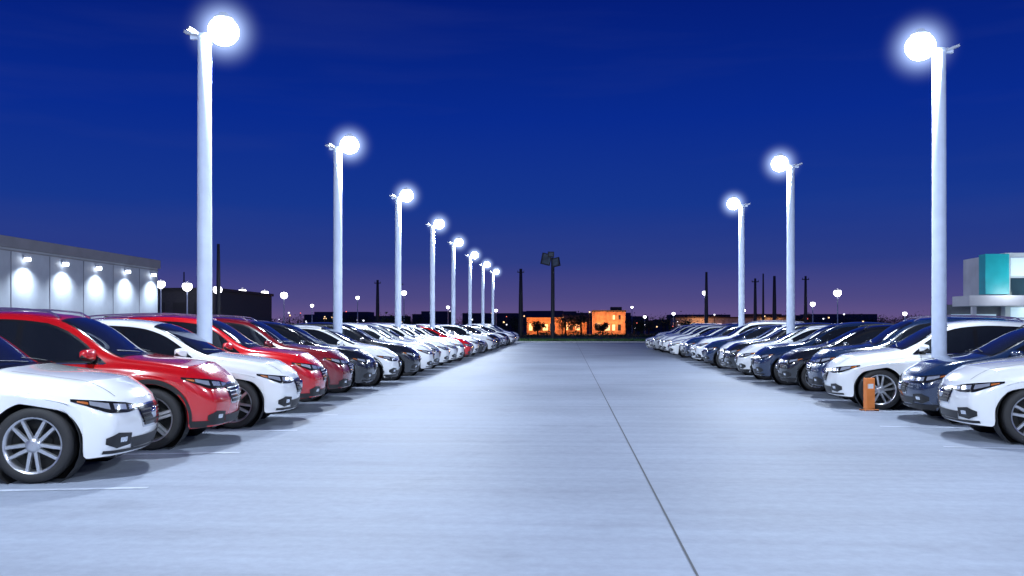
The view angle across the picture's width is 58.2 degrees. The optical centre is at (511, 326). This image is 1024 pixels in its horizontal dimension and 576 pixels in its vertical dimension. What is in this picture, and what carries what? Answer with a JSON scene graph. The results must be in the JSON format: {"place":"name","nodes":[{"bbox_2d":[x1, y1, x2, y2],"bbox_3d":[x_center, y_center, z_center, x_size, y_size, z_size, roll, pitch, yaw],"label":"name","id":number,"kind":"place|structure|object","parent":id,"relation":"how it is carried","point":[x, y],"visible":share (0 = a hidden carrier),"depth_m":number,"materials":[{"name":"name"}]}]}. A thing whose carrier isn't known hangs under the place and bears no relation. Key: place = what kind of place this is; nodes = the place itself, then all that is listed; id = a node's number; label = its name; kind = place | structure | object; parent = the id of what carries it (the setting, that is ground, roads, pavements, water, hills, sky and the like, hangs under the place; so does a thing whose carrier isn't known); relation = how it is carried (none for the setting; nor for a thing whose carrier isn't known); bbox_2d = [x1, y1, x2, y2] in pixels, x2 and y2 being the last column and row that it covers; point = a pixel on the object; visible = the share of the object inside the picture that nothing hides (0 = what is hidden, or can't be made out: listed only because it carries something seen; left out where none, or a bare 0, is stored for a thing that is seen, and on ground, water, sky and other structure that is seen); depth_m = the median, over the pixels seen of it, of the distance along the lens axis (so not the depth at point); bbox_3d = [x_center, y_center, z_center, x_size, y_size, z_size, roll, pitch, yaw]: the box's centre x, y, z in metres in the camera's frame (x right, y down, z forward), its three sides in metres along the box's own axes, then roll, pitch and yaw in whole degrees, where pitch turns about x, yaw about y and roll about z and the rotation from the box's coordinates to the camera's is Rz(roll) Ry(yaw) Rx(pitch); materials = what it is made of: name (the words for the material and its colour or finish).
{"place":"outdoors","nodes":[
{"label":"outdoors","id":0,"kind":"place"},
{"bbox_2d":[0,246,157,318],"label":"walls","id":1,"kind":"structure","parent":0,"point":[43,282],"depth_m":54.05,"materials":[{"name":"grey paint"}]},
{"bbox_2d":[23,255,31,260],"bbox_3d":[-25.894,-3.640,49.114,0.340,0.320,0.280,0,0,3],"label":"wall light","id":2,"kind":"object","parent":1,"relation":"attached to","point":[26,258],"visible":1,"depth_m":49.01,"materials":[{"name":"grey"}]},
{"bbox_2d":[61,260,68,265],"bbox_3d":[-25.666,-3.640,52.857,0.340,0.320,0.280,0,0,3],"label":"wall light","id":3,"kind":"object","parent":1,"relation":"attached to","point":[64,263],"visible":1,"depth_m":52.77,"materials":[{"name":"grey"}]},
{"bbox_2d":[11,251,139,316],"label":"pilasters and doors","id":4,"kind":"object","parent":1,"relation":"attached to","point":[83,287],"visible":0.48,"depth_m":55.15,"materials":[{"name":"grey"}]},
{"bbox_2d":[0,235,160,270],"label":"parapet","id":5,"kind":"structure","parent":1,"relation":"on","point":[29,244],"depth_m":53.87,"materials":[{"name":"concrete"}]},
{"bbox_2d":[0,342,1023,575],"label":"parking lot","id":6,"kind":"structure","parent":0,"point":[516,459],"depth_m":8.75,"materials":[{"name":"concrete"}]},
{"bbox_2d":[0,335,158,483],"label":"parked car","id":7,"kind":"object","parent":6,"relation":"on","point":[61,421],"visible":1,"depth_m":9.13,"materials":[{"name":"paint"}]},
{"bbox_2d":[0,307,240,449],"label":"parked car","id":8,"kind":"object","parent":6,"relation":"on","point":[195,397],"visible":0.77,"depth_m":11.53,"materials":[{"name":"paint"}]},
{"bbox_2d":[158,280,164,312],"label":"street lamp","id":9,"kind":"object","parent":6,"relation":"on","point":[161,283],"visible":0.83,"depth_m":89.91,"materials":[{"name":"white paint"}]},
{"bbox_2d":[94,319,302,428],"bbox_3d":[-5.684,0.744,14.574,4.639,1.730,2.204,0,0,-7],"label":"parked car","id":10,"kind":"object","parent":6,"relation":"on","point":[268,386],"visible":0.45,"depth_m":13.95,"materials":[{"name":"paint"}]},
{"bbox_2d":[86,313,326,411],"bbox_3d":[-5.837,0.684,16.950,4.782,1.850,2.223,0,0,-7],"label":"parked car","id":11,"kind":"object","parent":6,"relation":"on","point":[309,369],"visible":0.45,"depth_m":16.36,"materials":[{"name":"paint"}]},
{"bbox_2d":[183,12,238,342],"bbox_3d":[-4.917,-2.158,15.678,1.660,7.400,1.660,0,0,3],"label":"street lamp","id":12,"kind":"object","parent":6,"relation":"on","point":[223,29],"visible":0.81,"depth_m":15.59,"materials":[{"name":"white metal"}]},
{"bbox_2d":[216,244,220,316],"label":"utility pole","id":13,"kind":"object","parent":6,"relation":"on","point":[218,300],"visible":0.71,"depth_m":71.88,"materials":[{"name":"grey"}]},
{"bbox_2d":[176,315,353,401],"bbox_3d":[-5.779,0.684,19.487,4.782,1.850,2.223,0,0,-6],"label":"parked car","id":14,"kind":"object","parent":6,"relation":"on","point":[338,365],"visible":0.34,"depth_m":18.88,"materials":[{"name":"paint"}]},
{"bbox_2d":[259,321,377,392],"bbox_3d":[-5.551,0.744,21.991,4.639,1.730,2.204,0,0,-5],"label":"parked car","id":15,"kind":"object","parent":6,"relation":"on","point":[364,362],"visible":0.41,"depth_m":21.39,"materials":[{"name":"paint"}]},
{"bbox_2d":[325,133,358,332],"bbox_3d":[-4.508,-2.158,25.521,1.660,7.400,1.660,0,0,3],"label":"street lamp","id":16,"kind":"object","parent":6,"relation":"on","point":[349,143],"visible":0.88,"depth_m":25.44,"materials":[{"name":"white metal"}]},
{"bbox_2d":[289,324,401,385],"bbox_3d":[-5.131,0.772,24.404,4.378,1.675,2.145,0,0,-5],"label":"parked car","id":17,"kind":"object","parent":6,"relation":"on","point":[389,362],"visible":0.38,"depth_m":23.79,"materials":[{"name":"paint"}]},
{"bbox_2d":[298,322,420,380],"bbox_3d":[-4.976,0.744,26.830,4.639,1.730,2.204,0,0,-6],"label":"parked car","id":18,"kind":"object","parent":6,"relation":"on","point":[409,357],"visible":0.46,"depth_m":26.20,"materials":[{"name":"paint"}]},
{"bbox_2d":[342,323,434,375],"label":"parked car","id":19,"kind":"object","parent":6,"relation":"on","point":[426,354],"visible":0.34,"depth_m":28.70,"materials":[{"name":"paint"}]},
{"bbox_2d":[360,323,440,371],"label":"parked car","id":20,"kind":"object","parent":6,"relation":"on","point":[433,347],"visible":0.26,"depth_m":31.22,"materials":[{"name":"paint"}]},
{"bbox_2d":[389,187,412,327],"bbox_3d":[-4.049,-2.158,35.361,1.660,7.400,1.660,0,0,3],"label":"street lamp","id":21,"kind":"object","parent":6,"relation":"on","point":[406,194],"visible":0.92,"depth_m":35.27,"materials":[{"name":"white metal"}]},
{"bbox_2d":[370,323,449,367],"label":"parked car","id":22,"kind":"object","parent":6,"relation":"on","point":[443,348],"visible":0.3,"depth_m":33.63,"materials":[{"name":"paint"}]},
{"bbox_2d":[382,323,457,365],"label":"parked car","id":23,"kind":"object","parent":6,"relation":"on","point":[452,347],"visible":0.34,"depth_m":36.10,"materials":[{"name":"paint"}]},
{"bbox_2d":[401,324,464,362],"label":"parked car","id":24,"kind":"object","parent":6,"relation":"on","point":[460,346],"visible":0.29,"depth_m":38.57,"materials":[{"name":"paint"}]},
{"bbox_2d":[425,218,443,328],"bbox_3d":[-3.581,-2.158,45.201,1.660,7.400,1.660,0,0,3],"label":"street lamp","id":25,"kind":"object","parent":6,"relation":"on","point":[438,223],"visible":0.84,"depth_m":45.12,"materials":[{"name":"metal"}]},
{"bbox_2d":[416,325,472,360],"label":"parked car","id":26,"kind":"object","parent":6,"relation":"on","point":[467,345],"visible":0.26,"depth_m":41.00,"materials":[{"name":"paint"}]},
{"bbox_2d":[412,324,478,352],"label":"parked car","id":27,"kind":"object","parent":6,"relation":"on","point":[474,342],"visible":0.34,"depth_m":45.92,"materials":[{"name":"paint"}]},
{"bbox_2d":[447,237,462,324],"bbox_3d":[-3.182,-2.158,55.045,1.660,7.400,1.660,0,0,3],"label":"street lamp","id":28,"kind":"object","parent":6,"relation":"on","point":[458,241],"visible":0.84,"depth_m":54.96,"materials":[{"name":"metal"}]},
{"bbox_2d":[438,324,493,352],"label":"parked car","id":29,"kind":"object","parent":6,"relation":"on","point":[459,330],"visible":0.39,"depth_m":53.16,"materials":[{"name":"paint"}]},
{"bbox_2d":[451,332,485,355],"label":"parked car","id":30,"kind":"object","parent":6,"relation":"on","point":[482,346],"visible":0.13,"depth_m":48.42,"materials":[{"name":"paint"}]},
{"bbox_2d":[465,251,477,325],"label":"street lamp","id":31,"kind":"object","parent":6,"relation":"on","point":[474,254],"visible":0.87,"depth_m":64.79,"materials":[{"name":"metal"}]},
{"bbox_2d":[458,325,500,350],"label":"parked car","id":32,"kind":"object","parent":6,"relation":"on","point":[475,331],"visible":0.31,"depth_m":58.20,"materials":[{"name":"paint"}]},
{"bbox_2d":[479,261,489,325],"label":"street lamp","id":33,"kind":"object","parent":6,"relation":"on","point":[486,263],"visible":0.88,"depth_m":74.62,"materials":[{"name":"metal"}]},
{"bbox_2d":[467,325,502,348],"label":"parked car","id":34,"kind":"object","parent":6,"relation":"on","point":[482,331],"visible":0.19,"depth_m":63.20,"materials":[{"name":"paint"}]},
{"bbox_2d":[472,325,508,345],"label":"parked car","id":35,"kind":"object","parent":6,"relation":"on","point":[502,334],"visible":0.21,"depth_m":70.50,"materials":[{"name":"paint"}]},
{"bbox_2d":[475,326,505,347],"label":"parked car","id":36,"kind":"object","parent":6,"relation":"on","point":[504,340],"visible":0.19,"depth_m":65.69,"materials":[{"name":"paint"}]},
{"bbox_2d":[490,268,498,324],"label":"street lamp","id":37,"kind":"object","parent":6,"relation":"on","point":[496,270],"visible":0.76,"depth_m":84.46,"materials":[{"name":"metal"}]},
{"bbox_2d":[484,326,514,345],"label":"parked car","id":38,"kind":"object","parent":6,"relation":"on","point":[511,338],"visible":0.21,"depth_m":72.95,"materials":[{"name":"paint"}]},
{"bbox_2d":[490,326,515,344],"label":"parked car","id":39,"kind":"object","parent":6,"relation":"on","point":[506,332],"visible":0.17,"depth_m":75.62,"materials":[{"name":"paint"}]},
{"bbox_2d":[0,352,1023,490],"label":"parking line","id":40,"kind":"object","parent":6,"relation":"on","point":[386,381],"visible":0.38,"depth_m":11.78,"materials":[{"name":"paint"}]},
{"bbox_2d":[578,346,698,575],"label":"expansion joint","id":41,"kind":"object","parent":6,"relation":"on","point":[686,554],"visible":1,"depth_m":7.99,"materials":[{"name":"grey"}]},
{"bbox_2d":[645,329,678,349],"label":"parked car","id":42,"kind":"object","parent":6,"relation":"on","point":[647,340],"visible":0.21,"depth_m":59.65,"materials":[{"name":"paint"}]},
{"bbox_2d":[656,325,685,335],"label":"parked car","id":43,"kind":"object","parent":6,"relation":"on","point":[676,328],"visible":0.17,"depth_m":76.32,"materials":[{"name":"paint"}]},
{"bbox_2d":[651,324,702,351],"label":"parked car","id":44,"kind":"object","parent":6,"relation":"on","point":[654,341],"visible":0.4,"depth_m":54.78,"materials":[{"name":"paint"}]},
{"bbox_2d":[658,324,706,352],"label":"parked car","id":45,"kind":"object","parent":6,"relation":"on","point":[664,337],"visible":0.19,"depth_m":52.51,"materials":[{"name":"paint"}]},
{"bbox_2d":[661,324,721,354],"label":"parked car","id":46,"kind":"object","parent":6,"relation":"on","point":[665,342],"visible":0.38,"depth_m":50.09,"materials":[{"name":"paint"}]},
{"bbox_2d":[668,329,714,357],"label":"parked car","id":47,"kind":"object","parent":6,"relation":"on","point":[673,347],"visible":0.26,"depth_m":45.48,"materials":[{"name":"paint"}]},
{"bbox_2d":[668,325,725,354],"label":"parked car","id":48,"kind":"object","parent":6,"relation":"on","point":[701,331],"visible":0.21,"depth_m":47.67,"materials":[{"name":"paint"}]},
{"bbox_2d":[689,343,707,362],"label":"parked car","id":49,"kind":"object","parent":6,"relation":"on","point":[692,351],"visible":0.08,"depth_m":38.56,"materials":[{"name":"paint"}]},
{"bbox_2d":[679,325,729,358],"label":"parked car","id":50,"kind":"object","parent":6,"relation":"on","point":[707,334],"visible":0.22,"depth_m":43.15,"materials":[{"name":"paint"}]},
{"bbox_2d":[683,324,737,360],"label":"parked car","id":51,"kind":"object","parent":6,"relation":"on","point":[721,332],"visible":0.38,"depth_m":40.66,"materials":[{"name":"paint"}]},
{"bbox_2d":[727,196,749,327],"bbox_3d":[9.078,-2.158,37.718,1.660,7.400,1.660,0,0,3],"label":"street lamp","id":52,"kind":"object","parent":6,"relation":"on","point":[733,202],"visible":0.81,"depth_m":37.59,"materials":[{"name":"white metal"}]},
{"bbox_2d":[701,325,777,368],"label":"parked car","id":53,"kind":"object","parent":6,"relation":"on","point":[709,352],"visible":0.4,"depth_m":33.60,"materials":[{"name":"paint"}]},
{"bbox_2d":[694,320,803,365],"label":"parked car","id":54,"kind":"object","parent":6,"relation":"on","point":[700,345],"visible":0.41,"depth_m":35.84,"materials":[{"name":"paint"}]},
{"bbox_2d":[717,323,798,371],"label":"parked car","id":55,"kind":"object","parent":6,"relation":"on","point":[723,348],"visible":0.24,"depth_m":31.47,"materials":[{"name":"paint"}]},
{"bbox_2d":[723,323,834,375],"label":"parked car","id":56,"kind":"object","parent":6,"relation":"on","point":[730,353],"visible":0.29,"depth_m":29.02,"materials":[{"name":"paint"}]},
{"bbox_2d":[735,324,832,379],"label":"parked car","id":57,"kind":"object","parent":6,"relation":"on","point":[744,356],"visible":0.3,"depth_m":26.66,"materials":[{"name":"paint"}]},
{"bbox_2d":[771,153,802,333],"bbox_3d":[8.284,-2.158,28.449,1.660,7.400,1.660,0,0,3],"label":"street lamp","id":58,"kind":"object","parent":6,"relation":"on","point":[779,162],"visible":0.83,"depth_m":28.33,"materials":[{"name":"white metal"}]},
{"bbox_2d":[751,322,891,384],"bbox_3d":[8.799,0.744,24.678,4.639,1.730,2.204,0,0,12],"label":"parked car","id":59,"kind":"object","parent":6,"relation":"on","point":[764,360],"visible":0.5,"depth_m":24.21,"materials":[{"name":"paint"}]},
{"bbox_2d":[775,324,893,390],"bbox_3d":[8.674,0.772,22.348,4.378,1.675,2.146,0,0,12],"label":"parked car","id":60,"kind":"object","parent":6,"relation":"on","point":[790,366],"visible":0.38,"depth_m":21.92,"materials":[{"name":"paint"}]},
{"bbox_2d":[859,378,878,410],"bbox_3d":[6.535,1.242,16.834,0.280,0.600,0.200,0,0,-12],"label":"marker post","id":61,"kind":"object","parent":6,"relation":"on","point":[868,394],"visible":1,"depth_m":16.79,"materials":[{"name":"orange paint"}]},
{"bbox_2d":[806,315,1023,398],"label":"parked car","id":62,"kind":"object","parent":6,"relation":"on","point":[818,362],"visible":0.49,"depth_m":19.47,"materials":[{"name":"paint"}]},
{"bbox_2d":[822,320,1023,409],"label":"parked car","id":63,"kind":"object","parent":6,"relation":"on","point":[844,374],"visible":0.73,"depth_m":16.96,"materials":[{"name":"paint"}]},
{"bbox_2d":[905,28,959,357],"bbox_3d":[7.338,-2.158,16.535,1.660,7.400,1.660,0,0,3],"label":"street lamp","id":64,"kind":"object","parent":6,"relation":"on","point":[920,44],"visible":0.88,"depth_m":16.41,"materials":[{"name":"white metal"}]},
{"bbox_2d":[898,325,1023,423],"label":"parked car","id":65,"kind":"object","parent":6,"relation":"on","point":[919,383],"visible":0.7,"depth_m":14.69,"materials":[{"name":"paint"}]},
{"bbox_2d":[937,355,1023,444],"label":"parked car","id":66,"kind":"object","parent":6,"relation":"on","point":[984,396],"visible":0.99,"depth_m":12.14,"materials":[{"name":"paint"}]},
{"bbox_2d":[952,295,1023,317],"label":"entrance canopy","id":67,"kind":"object","parent":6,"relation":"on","point":[973,302],"visible":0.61,"depth_m":53.44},
{"bbox_2d":[0,0,1023,324],"label":"sky","id":68,"kind":"structure","parent":0,"point":[614,139],"materials":[{"name":"blue"}]},
{"bbox_2d":[510,331,667,334],"bbox_3d":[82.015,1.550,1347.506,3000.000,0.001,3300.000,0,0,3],"label":"ground","id":69,"kind":"structure","parent":0,"point":[646,332],"depth_m":233.79,"materials":[{"name":"soil"}]},
{"bbox_2d":[182,282,191,313],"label":"street lamp","id":70,"kind":"object","parent":69,"relation":"on","point":[187,286],"visible":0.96,"depth_m":90.77,"materials":[{"name":"white paint"}]},
{"bbox_2d":[158,288,273,321],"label":"warehouse","id":71,"kind":"structure","parent":69,"relation":"on","point":[256,305],"depth_m":97.74,"materials":[{"name":"grey"}]},
{"bbox_2d":[280,292,287,323],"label":"street lamp","id":72,"kind":"object","parent":69,"relation":"on","point":[283,295],"visible":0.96,"depth_m":141.63,"materials":[{"name":"white paint"}]},
{"bbox_2d":[316,313,359,322],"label":"tree","id":73,"kind":"object","parent":69,"relation":"on","point":[328,319],"visible":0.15,"depth_m":119.65,"materials":[{"name":"black plant"}]},
{"bbox_2d":[374,280,380,321],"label":"utility pole","id":74,"kind":"object","parent":69,"relation":"on","point":[377,283],"visible":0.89,"depth_m":129.81,"materials":[{"name":"grey"}]},
{"bbox_2d":[370,312,415,323],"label":"tree","id":75,"kind":"object","parent":69,"relation":"on","point":[388,319],"visible":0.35,"depth_m":125.93,"materials":[{"name":"black plant"}]},
{"bbox_2d":[498,315,528,331],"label":"tree","id":76,"kind":"object","parent":69,"relation":"on","point":[514,324],"visible":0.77,"depth_m":149.96,"materials":[{"name":"black plant"}]},
{"bbox_2d":[517,269,523,336],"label":"utility pole","id":77,"kind":"object","parent":69,"relation":"on","point":[520,321],"visible":0.91,"depth_m":119.79,"materials":[{"name":"grey"}]},
{"bbox_2d":[529,319,546,333],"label":"tree","id":78,"kind":"object","parent":69,"relation":"on","point":[538,326],"visible":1,"depth_m":157.83,"materials":[{"name":"black plant"}]},
{"bbox_2d":[525,311,562,334],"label":"brick restaurant","id":79,"kind":"structure","parent":69,"relation":"on","point":[543,316],"depth_m":170.08,"materials":[{"name":"orange"}]},
{"bbox_2d":[529,323,550,329],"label":"windows","id":80,"kind":"structure","parent":79,"relation":"in","point":[540,323],"depth_m":169.90,"materials":[{"name":"yellow glass"}]},
{"bbox_2d":[540,252,560,338],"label":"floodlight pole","id":81,"kind":"object","parent":69,"relation":"on","point":[546,259],"visible":0.92,"depth_m":104.70,"materials":[{"name":"grey"}]},
{"bbox_2d":[555,314,579,333],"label":"tree","id":82,"kind":"object","parent":69,"relation":"on","point":[564,324],"visible":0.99,"depth_m":151.64,"materials":[{"name":"black plant"}]},
{"bbox_2d":[279,311,863,334],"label":"town lights","id":83,"kind":"object","parent":69,"relation":"on","point":[569,329],"visible":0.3,"depth_m":176.72,"materials":[{"name":"yellow"}]},
{"bbox_2d":[562,315,587,333],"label":"corner cafe","id":84,"kind":"structure","parent":69,"relation":"on","point":[584,330],"depth_m":177.61,"materials":[{"name":"orange"}]},
{"bbox_2d":[515,341,644,342],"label":"kerb","id":85,"kind":"structure","parent":69,"relation":"on","point":[581,341],"depth_m":87.76,"materials":[{"name":"concrete"}]},
{"bbox_2d":[571,311,590,333],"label":"tree","id":86,"kind":"object","parent":69,"relation":"on","point":[584,317],"visible":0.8,"depth_m":154.41,"materials":[{"name":"black plant"}]},
{"bbox_2d":[519,335,653,340],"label":"grass","id":87,"kind":"structure","parent":69,"relation":"on","point":[573,338],"depth_m":100.84,"materials":[{"name":"plant"}]},
{"bbox_2d":[515,330,660,337],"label":"hedge","id":88,"kind":"object","parent":69,"relation":"on","point":[596,334],"visible":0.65,"depth_m":119.34,"materials":[{"name":"green plant"}]},
{"bbox_2d":[272,310,927,333],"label":"distant trees","id":89,"kind":"object","parent":69,"relation":"on","point":[668,321],"visible":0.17,"depth_m":194.59,"materials":[{"name":"black plant"}]},
{"bbox_2d":[594,321,609,334],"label":"tree","id":90,"kind":"object","parent":69,"relation":"on","point":[604,326],"visible":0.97,"depth_m":159.24,"materials":[{"name":"black plant"}]},
{"bbox_2d":[591,307,625,334],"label":"lit storefront","id":91,"kind":"object","parent":69,"relation":"on","point":[614,317],"visible":0.84,"depth_m":167.21,"materials":[{"name":"orange"}]},
{"bbox_2d":[596,315,620,330],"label":"windows","id":92,"kind":"structure","parent":91,"relation":"in","point":[619,316],"depth_m":167.10,"materials":[{"name":"yellow"}]},
{"bbox_2d":[625,318,659,333],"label":"tree","id":93,"kind":"object","parent":69,"relation":"on","point":[639,326],"visible":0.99,"depth_m":148.65,"materials":[{"name":"black plant"}]},
{"bbox_2d":[668,316,694,329],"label":"tree","id":94,"kind":"object","parent":69,"relation":"on","point":[674,326],"visible":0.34,"depth_m":128.69,"materials":[{"name":"black plant"}]},
{"bbox_2d":[704,272,707,322],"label":"utility pole","id":95,"kind":"object","parent":69,"relation":"on","point":[706,297],"visible":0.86,"depth_m":114.85,"materials":[{"name":"grey"}]},
{"bbox_2d":[670,318,785,329],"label":"walls","id":96,"kind":"structure","parent":69,"relation":"on","point":[723,320],"depth_m":187.80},
{"bbox_2d":[669,314,795,318],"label":"roof","id":97,"kind":"structure","parent":96,"relation":"on","point":[760,316],"depth_m":188.04,"materials":[{"name":"grey"}]},
{"bbox_2d":[752,278,758,320],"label":"utility pole","id":98,"kind":"object","parent":69,"relation":"on","point":[755,305],"visible":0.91,"depth_m":119.85,"materials":[{"name":"grey"}]},
{"bbox_2d":[762,274,763,319],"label":"utility pole","id":99,"kind":"object","parent":69,"relation":"on","point":[762,296],"visible":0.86,"depth_m":119.91,"materials":[{"name":"grey"}]},
{"bbox_2d":[772,276,776,319],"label":"utility pole","id":100,"kind":"object","parent":69,"relation":"on","point":[774,316],"visible":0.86,"depth_m":124.81,"materials":[{"name":"grey"}]},
{"bbox_2d":[802,276,808,322],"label":"utility pole","id":101,"kind":"object","parent":69,"relation":"on","point":[805,279],"visible":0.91,"depth_m":119.85,"materials":[{"name":"grey"}]},
{"bbox_2d":[834,289,841,323],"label":"street lamp","id":102,"kind":"object","parent":69,"relation":"on","point":[837,292],"visible":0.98,"depth_m":119.77,"materials":[{"name":"white paint"}]},
{"bbox_2d":[304,311,876,330],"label":"distant buildings","id":103,"kind":"structure","parent":0,"point":[444,314],"depth_m":294.61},
{"bbox_2d":[947,253,1023,317],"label":"walls","id":104,"kind":"structure","parent":0,"point":[970,276],"depth_m":57.06,"materials":[{"name":"white paint"}]},
{"bbox_2d":[951,258,1023,319],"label":"windows","id":105,"kind":"structure","parent":104,"relation":"attached to","point":[1016,269],"depth_m":56.17,"materials":[{"name":"white glass"}]},
{"bbox_2d":[979,254,1008,294],"bbox_3d":[29.471,-3.175,56.264,1.397,2.450,0.900,0,0,3],"label":"teal sign panel","id":106,"kind":"object","parent":104,"relation":"attached to","point":[993,274],"visible":1,"depth_m":55.83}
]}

